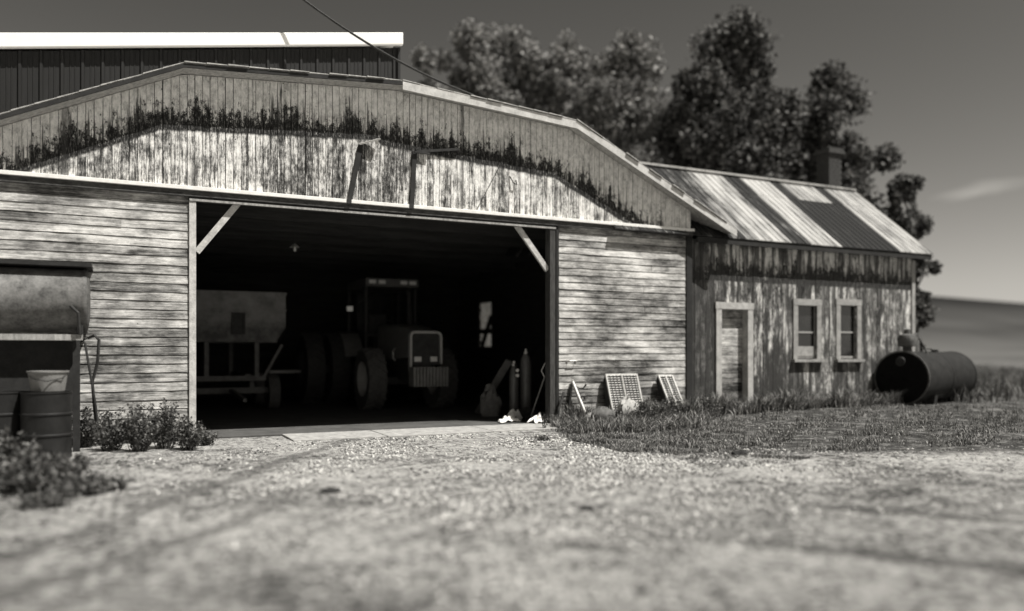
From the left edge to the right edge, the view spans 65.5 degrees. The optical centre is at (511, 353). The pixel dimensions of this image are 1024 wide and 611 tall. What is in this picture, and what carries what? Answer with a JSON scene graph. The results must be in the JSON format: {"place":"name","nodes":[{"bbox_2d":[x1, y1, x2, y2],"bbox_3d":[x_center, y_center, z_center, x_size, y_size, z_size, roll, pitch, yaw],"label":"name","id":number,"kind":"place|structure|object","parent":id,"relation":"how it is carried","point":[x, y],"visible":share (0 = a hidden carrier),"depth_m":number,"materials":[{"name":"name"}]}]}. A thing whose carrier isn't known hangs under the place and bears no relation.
{"place":"outdoors","nodes":[
{"label":"outdoors","id":0,"kind":"place"},
{"bbox_2d":[0,33,402,112],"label":"metal shed","id":1,"kind":"structure","parent":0,"point":[36,67],"depth_m":13.99,"materials":[{"name":"paint"}]},
{"bbox_2d":[196,393,544,438],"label":"barn floor","id":2,"kind":"structure","parent":0,"point":[232,417],"depth_m":17.48,"materials":[{"name":"grey concrete"}]},
{"bbox_2d":[196,290,286,408],"bbox_3d":[-7.251,-0.041,19.799,2.790,2.852,4.806,0,0,-26],"label":"grain wagon","id":3,"kind":"object","parent":2,"relation":"on","point":[232,317],"visible":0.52,"depth_m":19.00,"materials":[{"name":"paint"}]},
{"bbox_2d":[267,370,300,374],"bbox_3d":[-6.258,0.940,22.618,1.300,0.920,0.600,0,0,-26],"label":"workbench","id":4,"kind":"object","parent":2,"relation":"on","point":[270,372],"visible":0.2,"depth_m":22.25,"materials":[{"name":"metal"}]},
{"bbox_2d":[294,277,458,408],"bbox_3d":[-3.143,-0.291,21.171,4.149,3.418,5.815,0,0,-26],"label":"tractor","id":5,"kind":"object","parent":2,"relation":"on","point":[414,362],"visible":0.98,"depth_m":21.14,"materials":[{"name":"paint"}]},
{"bbox_2d":[480,383,501,416],"bbox_3d":[-0.515,1.037,17.636,0.498,0.745,0.410,0,0,-26],"label":"sack","id":6,"kind":"object","parent":2,"relation":"on","point":[490,402],"visible":0.84,"depth_m":17.50,"materials":[{"name":"grey fabric"}]},
{"bbox_2d":[474,359,511,413],"bbox_3d":[-0.425,0.764,17.922,1.062,1.286,0.165,0,0,42],"label":"plank","id":7,"kind":"object","parent":2,"relation":"on","point":[502,371],"visible":0.71,"depth_m":17.75,"materials":[{"name":"grey wood"}]},
{"bbox_2d":[498,416,520,422],"bbox_3d":[-0.095,1.313,15.998,0.531,0.118,0.301,0,0,-38],"label":"rag","id":8,"kind":"object","parent":2,"relation":"on","point":[506,418],"visible":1,"depth_m":15.97,"materials":[{"name":"white fabric"}]},
{"bbox_2d":[509,361,518,411],"bbox_3d":[0.043,0.770,16.966,0.200,1.230,0.280,0,0,-4],"label":"gas cylinder","id":9,"kind":"object","parent":2,"relation":"on","point":[514,389],"visible":0.88,"depth_m":16.92,"materials":[{"name":"paint"}]},
{"bbox_2d":[507,409,522,419],"bbox_3d":[0.064,1.260,16.453,0.351,0.224,0.261,0,0,-26],"label":"rag","id":10,"kind":"object","parent":2,"relation":"on","point":[513,413],"visible":0.73,"depth_m":16.42,"materials":[{"name":"grey fabric"}]},
{"bbox_2d":[500,407,543,418],"bbox_3d":[0.293,1.250,16.804,1.051,0.244,0.413,0,0,-26],"label":"rag","id":11,"kind":"object","parent":2,"relation":"on","point":[525,411],"visible":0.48,"depth_m":16.78,"materials":[{"name":"fabric"}]},
{"bbox_2d":[520,349,531,409],"bbox_3d":[0.300,0.640,17.243,0.248,1.490,0.248,0,0,-26],"label":"gas cylinder","id":12,"kind":"object","parent":2,"relation":"on","point":[525,381],"visible":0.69,"depth_m":17.14,"materials":[{"name":"paint"}]},
{"bbox_2d":[525,363,544,421],"bbox_3d":[0.484,0.845,16.007,0.264,1.414,0.464,0,0,-37],"label":"shovel","id":13,"kind":"object","parent":2,"relation":"on","point":[527,418],"visible":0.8,"depth_m":16.05,"materials":[{"name":"metal"}]},
{"bbox_2d":[527,412,545,422],"bbox_3d":[0.537,1.266,15.769,0.250,0.213,0.540,0,0,41],"label":"rag","id":14,"kind":"object","parent":2,"relation":"on","point":[535,419],"visible":0.84,"depth_m":15.68,"materials":[{"name":"white fabric"}]},
{"bbox_2d":[0,361,1023,610],"bbox_3d":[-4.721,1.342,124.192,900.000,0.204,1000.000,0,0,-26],"label":"ground","id":15,"kind":"structure","parent":0,"point":[94,569],"depth_m":6.30,"materials":[{"name":"grey gravel"}]},
{"bbox_2d":[0,390,26,457],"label":"barrel","id":16,"kind":"object","parent":15,"relation":"on","point":[9,409],"visible":0.5,"depth_m":10.53,"materials":[{"name":"black paint"}]},
{"bbox_2d":[0,426,41,474],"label":"weed","id":17,"kind":"object","parent":15,"relation":"on","point":[12,448],"visible":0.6,"depth_m":8.96,"materials":[{"name":"grey plant"}]},
{"bbox_2d":[0,446,77,492],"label":"weed","id":18,"kind":"object","parent":15,"relation":"on","point":[25,474],"visible":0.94,"depth_m":7.96,"materials":[{"name":"grey plant"}]},
{"bbox_2d":[2,486,81,510],"bbox_3d":[-4.337,1.373,7.386,0.610,0.220,0.617,0,0,-26],"label":"weed","id":19,"kind":"object","parent":15,"relation":"on","point":[48,499],"visible":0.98,"depth_m":7.28,"materials":[{"name":"grey plant"}]},
{"bbox_2d":[19,390,72,459],"bbox_3d":[-6.255,0.955,10.700,0.622,0.890,0.622,0,0,-26],"label":"barrel","id":20,"kind":"object","parent":15,"relation":"on","point":[46,417],"visible":0.77,"depth_m":10.46,"materials":[{"name":"black paint"}]},
{"bbox_2d":[26,370,68,391],"bbox_3d":[-6.224,0.370,10.683,0.497,0.270,0.514,0,0,-26],"label":"tub","id":21,"kind":"object","parent":20,"relation":"on","point":[47,380],"visible":1,"depth_m":10.51,"materials":[{"name":"plastic"}]},
{"bbox_2d":[0,259,92,451],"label":"storage tank","id":22,"kind":"object","parent":15,"relation":"on","point":[46,296],"visible":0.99,"depth_m":11.41,"materials":[{"name":"metal"}]},
{"bbox_2d":[36,452,92,481],"bbox_3d":[-4.890,1.254,8.645,0.670,0.397,0.658,0,0,-26],"label":"weed","id":23,"kind":"object","parent":15,"relation":"on","point":[81,465],"visible":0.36,"depth_m":8.62,"materials":[{"name":"grey plant"}]},
{"bbox_2d":[50,468,112,495],"bbox_3d":[-4.303,1.304,7.932,0.544,0.324,0.527,0,0,-41],"label":"weed","id":24,"kind":"object","parent":15,"relation":"on","point":[87,485],"visible":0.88,"depth_m":7.87,"materials":[{"name":"grey plant"}]},
{"bbox_2d":[72,406,103,447],"bbox_3d":[-6.398,1.107,11.982,0.600,0.632,0.587,0,0,3],"label":"weed","id":25,"kind":"object","parent":15,"relation":"on","point":[86,439],"visible":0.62,"depth_m":11.91,"materials":[{"name":"grey plant"}]},
{"bbox_2d":[80,334,100,430],"bbox_3d":[-6.287,0.434,11.827,0.358,1.452,0.090,0,0,0],"label":"pump handle","id":26,"kind":"object","parent":15,"relation":"on","point":[94,403],"visible":0.81,"depth_m":11.83,"materials":[{"name":"metal"}]},
{"bbox_2d":[83,405,129,450],"bbox_3d":[-5.797,1.090,11.502,0.696,0.666,0.624,0,0,-26],"label":"weed","id":27,"kind":"object","parent":15,"relation":"on","point":[110,438],"visible":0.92,"depth_m":11.47,"materials":[{"name":"grey plant"}]},
{"bbox_2d":[102,475,128,491],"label":"weed","id":28,"kind":"object","parent":15,"relation":"on","point":[119,484],"visible":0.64,"depth_m":8.25,"materials":[{"name":"grey plant"}]},
{"bbox_2d":[112,401,160,451],"bbox_3d":[-5.322,1.050,11.334,0.663,0.746,0.648,0,0,-14],"label":"weed","id":29,"kind":"object","parent":15,"relation":"on","point":[142,441],"visible":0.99,"depth_m":11.29,"materials":[{"name":"grey plant"}]},
{"bbox_2d":[146,397,189,448],"bbox_3d":[-5.125,1.034,11.816,0.659,0.776,0.608,0,0,-26],"label":"weed","id":30,"kind":"object","parent":15,"relation":"on","point":[164,439],"visible":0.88,"depth_m":11.74,"materials":[{"name":"grey plant"}]},
{"bbox_2d":[167,416,209,450],"bbox_3d":[-4.731,1.172,11.674,0.528,0.512,0.551,0,0,-8],"label":"weed","id":31,"kind":"object","parent":15,"relation":"on","point":[187,438],"visible":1,"depth_m":11.60,"materials":[{"name":"grey plant"}]},
{"bbox_2d":[192,427,223,445],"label":"weed","id":32,"kind":"object","parent":15,"relation":"on","point":[208,440],"visible":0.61,"depth_m":12.18,"materials":[{"name":"grey plant"}]},
{"bbox_2d":[319,487,340,492],"bbox_3d":[-1.838,1.377,8.051,0.210,0.052,0.127,0,0,-26],"label":"clod","id":33,"kind":"object","parent":15,"relation":"on","point":[330,490],"visible":1,"depth_m":8.01,"materials":[{"name":"grey soil"}]},
{"bbox_2d":[0,61,736,444],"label":"barn","id":34,"kind":"structure","parent":15,"relation":"on","point":[158,197],"depth_m":14.81,"materials":[{"name":"grey wood"}]},
{"bbox_2d":[290,234,299,251],"bbox_3d":[-4.761,-2.421,17.453,0.220,0.399,0.220,0,0,-26],"label":"hanging lamp","id":35,"kind":"object","parent":34,"relation":"hanging from","point":[294,246],"visible":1,"depth_m":17.43,"materials":[{"name":"metal"}]},
{"bbox_2d":[303,0,473,94],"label":"overhead cable","id":36,"kind":"object","parent":34,"relation":"attached to","point":[376,48],"visible":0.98,"depth_m":14.93,"materials":[{"name":"metal"}]},
{"bbox_2d":[478,300,492,348],"bbox_3d":[-0.867,-0.952,26.687,0.124,1.616,1.209,0,0,-26],"label":"window","id":37,"kind":"structure","parent":34,"relation":"in","point":[486,330],"depth_m":26.67,"materials":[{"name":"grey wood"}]},
{"bbox_2d":[382,464,419,470],"bbox_3d":[-1.370,1.397,9.700,0.088,0.023,0.654,0,0,37],"label":"straw","id":38,"kind":"object","parent":15,"relation":"on","point":[400,467],"visible":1,"depth_m":9.75,"materials":[{"name":"grey plant"}]},
{"bbox_2d":[373,475,443,479],"bbox_3d":[-1.157,1.393,8.925,0.800,0.035,0.022,0,0,-12],"label":"straw","id":39,"kind":"object","parent":15,"relation":"on","point":[408,478],"visible":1,"depth_m":8.91,"materials":[{"name":"grey plant"}]},
{"bbox_2d":[282,423,557,441],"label":"concrete slab","id":40,"kind":"structure","parent":15,"relation":"on","point":[297,437],"depth_m":13.95,"materials":[{"name":"grey concrete"}]},
{"bbox_2d":[539,414,548,427],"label":"weed","id":41,"kind":"object","parent":40,"relation":"on","point":[542,423],"visible":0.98,"depth_m":14.80,"materials":[{"name":"grey plant"}]},
{"bbox_2d":[410,42,449,89],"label":"leafy tree","id":42,"kind":"object","parent":15,"relation":"on","point":[424,60],"visible":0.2,"depth_m":32.75,"materials":[{"name":"grey plant"}]},
{"bbox_2d":[435,17,523,105],"bbox_3d":[-1.983,-6.397,33.932,4.933,15.595,5.462,0,0,-26],"label":"leafy tree","id":43,"kind":"object","parent":15,"relation":"on","point":[477,58],"visible":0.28,"depth_m":33.15,"materials":[{"name":"grey plant"}]},
{"bbox_2d":[432,480,549,496],"bbox_3d":[-0.216,1.397,8.273,1.432,0.049,0.122,0,0,-33],"label":"straw","id":44,"kind":"object","parent":15,"relation":"on","point":[490,488],"visible":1,"depth_m":8.31,"materials":[{"name":"grey plant"}]},
{"bbox_2d":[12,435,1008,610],"bbox_3d":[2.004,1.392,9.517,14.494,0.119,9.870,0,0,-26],"label":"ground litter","id":45,"kind":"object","parent":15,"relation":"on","point":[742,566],"visible":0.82,"depth_m":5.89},
{"bbox_2d":[471,22,553,111],"bbox_3d":[-0.080,-6.772,36.082,6.077,16.344,5.987,0,0,-26],"label":"leafy tree","id":46,"kind":"object","parent":15,"relation":"on","point":[519,54],"visible":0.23,"depth_m":35.28,"materials":[{"name":"grey plant"}]},
{"bbox_2d":[506,504,518,507],"bbox_3d":[-0.005,1.385,7.232,0.125,0.033,0.073,0,0,-26],"label":"clod","id":47,"kind":"object","parent":15,"relation":"on","point":[511,506],"visible":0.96,"depth_m":7.21,"materials":[{"name":"grey soil"}]},
{"bbox_2d":[535,433,550,440],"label":"weed","id":48,"kind":"object","parent":15,"relation":"on","point":[541,437],"visible":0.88,"depth_m":12.82,"materials":[{"name":"grey plant"}]},
{"bbox_2d":[525,29,624,149],"bbox_3d":[2.638,-6.373,34.897,5.054,15.547,4.677,0,0,-26],"label":"leafy tree","id":49,"kind":"object","parent":15,"relation":"on","point":[572,93],"visible":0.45,"depth_m":34.10,"materials":[{"name":"grey plant"}]},
{"bbox_2d":[578,505,594,510],"bbox_3d":[0.653,1.379,7.119,0.160,0.047,0.122,0,0,-26],"label":"clod","id":50,"kind":"object","parent":15,"relation":"on","point":[585,508],"visible":1,"depth_m":7.09,"materials":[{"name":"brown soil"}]},
{"bbox_2d":[576,76,658,152],"bbox_3d":[3.803,-5.955,37.684,8.802,14.711,7.495,0,0,27],"label":"leafy tree","id":51,"kind":"object","parent":15,"relation":"on","point":[602,88],"visible":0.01,"depth_m":37.51,"materials":[{"name":"grey plant"}]},
{"bbox_2d":[578,27,697,168],"bbox_3d":[4.618,-5.967,32.824,5.651,14.735,5.763,0,0,-26],"label":"leafy tree","id":52,"kind":"object","parent":15,"relation":"on","point":[631,108],"visible":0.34,"depth_m":32.25,"materials":[{"name":"grey plant"}]},
{"bbox_2d":[634,588,648,593],"bbox_3d":[0.766,1.388,4.674,0.102,0.028,0.069,0,0,-26],"label":"clod","id":53,"kind":"object","parent":15,"relation":"on","point":[641,590],"visible":1,"depth_m":4.66,"materials":[{"name":"grey soil"}]},
{"bbox_2d":[627,395,659,419],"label":"weed","id":54,"kind":"object","parent":15,"relation":"on","point":[642,412],"visible":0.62,"depth_m":15.47,"materials":[{"name":"grey plant"}]},
{"bbox_2d":[629,99,667,163],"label":"leafy tree","id":55,"kind":"object","parent":15,"relation":"on","point":[646,139],"depth_m":35.75,"materials":[{"name":"grey plant"}]},
{"bbox_2d":[654,393,686,418],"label":"weed","id":56,"kind":"object","parent":15,"relation":"on","point":[672,403],"visible":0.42,"depth_m":15.82,"materials":[{"name":"grey plant"}]},
{"bbox_2d":[664,142,715,169],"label":"leafy tree","id":57,"kind":"object","parent":15,"relation":"on","point":[691,159],"visible":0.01,"depth_m":33.22,"materials":[{"name":"grey plant"}]},
{"bbox_2d":[693,394,726,415],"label":"weed","id":58,"kind":"object","parent":15,"relation":"on","point":[704,399],"visible":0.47,"depth_m":16.34,"materials":[{"name":"grey plant"}]},
{"bbox_2d":[505,147,932,405],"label":"wing shed","id":59,"kind":"structure","parent":15,"relation":"on","point":[797,285],"depth_m":19.00,"materials":[{"name":"grey wood"}]},
{"bbox_2d":[722,310,741,405],"bbox_3d":[4.926,0.147,17.988,0.738,2.259,0.100,0,0,-26],"label":"door","id":60,"kind":"structure","parent":59,"relation":"in","point":[732,323],"depth_m":18.03,"materials":[{"name":"grey wood"}]},
{"bbox_2d":[791,298,824,361],"bbox_3d":[6.965,-0.537,18.856,0.973,1.486,0.260,0,0,-26],"label":"window","id":61,"kind":"structure","parent":59,"relation":"in","point":[803,314],"depth_m":18.90,"materials":[{"name":"grey paint"}]},
{"bbox_2d":[835,299,864,361],"bbox_3d":[8.194,-0.553,19.453,0.930,1.526,0.260,0,0,-26],"label":"window","id":62,"kind":"structure","parent":59,"relation":"in","point":[845,314],"depth_m":19.51,"materials":[{"name":"grey paint"}]},
{"bbox_2d":[652,4,816,182],"bbox_3d":[8.752,-6.012,30.920,6.442,14.825,6.732,0,0,-26],"label":"leafy tree","id":63,"kind":"object","parent":15,"relation":"on","point":[701,127],"visible":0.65,"depth_m":29.71,"materials":[{"name":"grey plant"}]},
{"bbox_2d":[731,450,747,454],"bbox_3d":[3.157,1.368,11.007,0.255,0.071,0.180,0,0,-26],"label":"clod","id":64,"kind":"object","parent":15,"relation":"on","point":[739,452],"visible":0.9,"depth_m":10.96,"materials":[{"name":"grey soil"}]},
{"bbox_2d":[746,396,776,411],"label":"weed","id":65,"kind":"object","parent":15,"relation":"on","point":[762,406],"visible":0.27,"depth_m":17.05,"materials":[{"name":"grey plant"}]},
{"bbox_2d":[763,133,803,148],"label":"leafy tree","id":66,"kind":"object","parent":15,"relation":"on","point":[792,141],"depth_m":34.93,"materials":[{"name":"grey plant"}]},
{"bbox_2d":[546,386,1023,454],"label":"grass","id":67,"kind":"structure","parent":15,"relation":"on","point":[695,419],"depth_m":14.70,"materials":[{"name":"plant"}]},
{"bbox_2d":[557,391,564,418],"bbox_3d":[0.961,1.028,15.604,0.058,0.554,0.264,0,0,33],"label":"iron bar","id":68,"kind":"object","parent":67,"relation":"on","point":[560,403],"visible":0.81,"depth_m":15.57,"materials":[{"name":"grey metal"}]},
{"bbox_2d":[568,379,586,414],"bbox_3d":[1.343,0.884,15.749,0.445,0.728,0.282,0,0,30],"label":"pipe frame","id":69,"kind":"object","parent":67,"relation":"on","point":[574,387],"visible":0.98,"depth_m":15.75,"materials":[{"name":"metal"}]},
{"bbox_2d":[591,406,614,422],"bbox_3d":[1.727,1.171,15.358,0.504,0.308,0.414,0,0,-26],"label":"stone","id":70,"kind":"object","parent":67,"relation":"on","point":[602,411],"visible":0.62,"depth_m":15.23,"materials":[{"name":"stone"}]},
{"bbox_2d":[603,373,642,414],"bbox_3d":[2.286,0.849,16.155,0.791,0.867,0.373,0,0,-26],"label":"window shutter","id":71,"kind":"object","parent":67,"relation":"on","point":[617,387],"visible":0.65,"depth_m":16.18,"materials":[{"name":"metal"}]},
{"bbox_2d":[617,394,637,415],"bbox_3d":[2.283,1.027,15.756,0.472,0.447,0.365,0,0,-26],"label":"stone","id":72,"kind":"object","parent":67,"relation":"on","point":[625,402],"visible":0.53,"depth_m":15.64,"materials":[{"name":"white stone"}]},
{"bbox_2d":[656,375,682,407],"bbox_3d":[3.341,0.868,16.635,0.512,0.834,0.430,0,0,-26],"label":"sieve panel","id":73,"kind":"object","parent":67,"relation":"on","point":[667,385],"visible":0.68,"depth_m":16.67,"materials":[{"name":"metal"}]},
{"bbox_2d":[769,59,905,214],"bbox_3d":[12.274,-4.941,31.086,5.770,12.683,5.556,0,0,-26],"label":"leafy tree","id":74,"kind":"object","parent":15,"relation":"on","point":[833,97],"visible":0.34,"depth_m":29.71,"materials":[{"name":"grey plant"}]},
{"bbox_2d":[689,420,1022,470],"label":"grass tufts","id":75,"kind":"object","parent":15,"relation":"on","point":[796,457],"visible":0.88,"depth_m":10.83,"materials":[{"name":"grey plant"}]},
{"bbox_2d":[885,172,942,325],"bbox_3d":[14.483,-2.630,29.041,2.172,8.063,2.147,0,0,-26],"label":"leafy tree","id":76,"kind":"object","parent":15,"relation":"on","point":[912,221],"visible":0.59,"depth_m":28.64,"materials":[{"name":"grey plant"}]},
{"bbox_2d":[915,261,928,351],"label":"sapling","id":77,"kind":"object","parent":15,"relation":"on","point":[922,322],"visible":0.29,"depth_m":22.88,"materials":[{"name":"grey plant"}]},
{"bbox_2d":[874,328,977,404],"bbox_3d":[10.598,0.385,20.333,3.339,1.990,1.316,0,0,-42],"label":"fuel tank","id":78,"kind":"object","parent":15,"relation":"on","point":[930,376],"visible":0.91,"depth_m":19.43,"materials":[{"name":"grey metal"}]},
{"bbox_2d":[0,0,1023,302],"label":"sky","id":79,"kind":"structure","parent":0,"point":[946,77],"materials":[{"name":"grey"}]},
{"bbox_2d":[482,296,1023,360],"bbox_3d":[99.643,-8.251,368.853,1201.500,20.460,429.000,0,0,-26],"label":"hill","id":80,"kind":"structure","parent":0,"point":[978,330],"depth_m":170.38,"materials":[{"name":"grey plant"}]},
{"bbox_2d":[941,364,1023,402],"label":"field grass","id":81,"kind":"structure","parent":0,"point":[1001,375],"depth_m":24.97,"materials":[{"name":"grey plant"}]}
]}

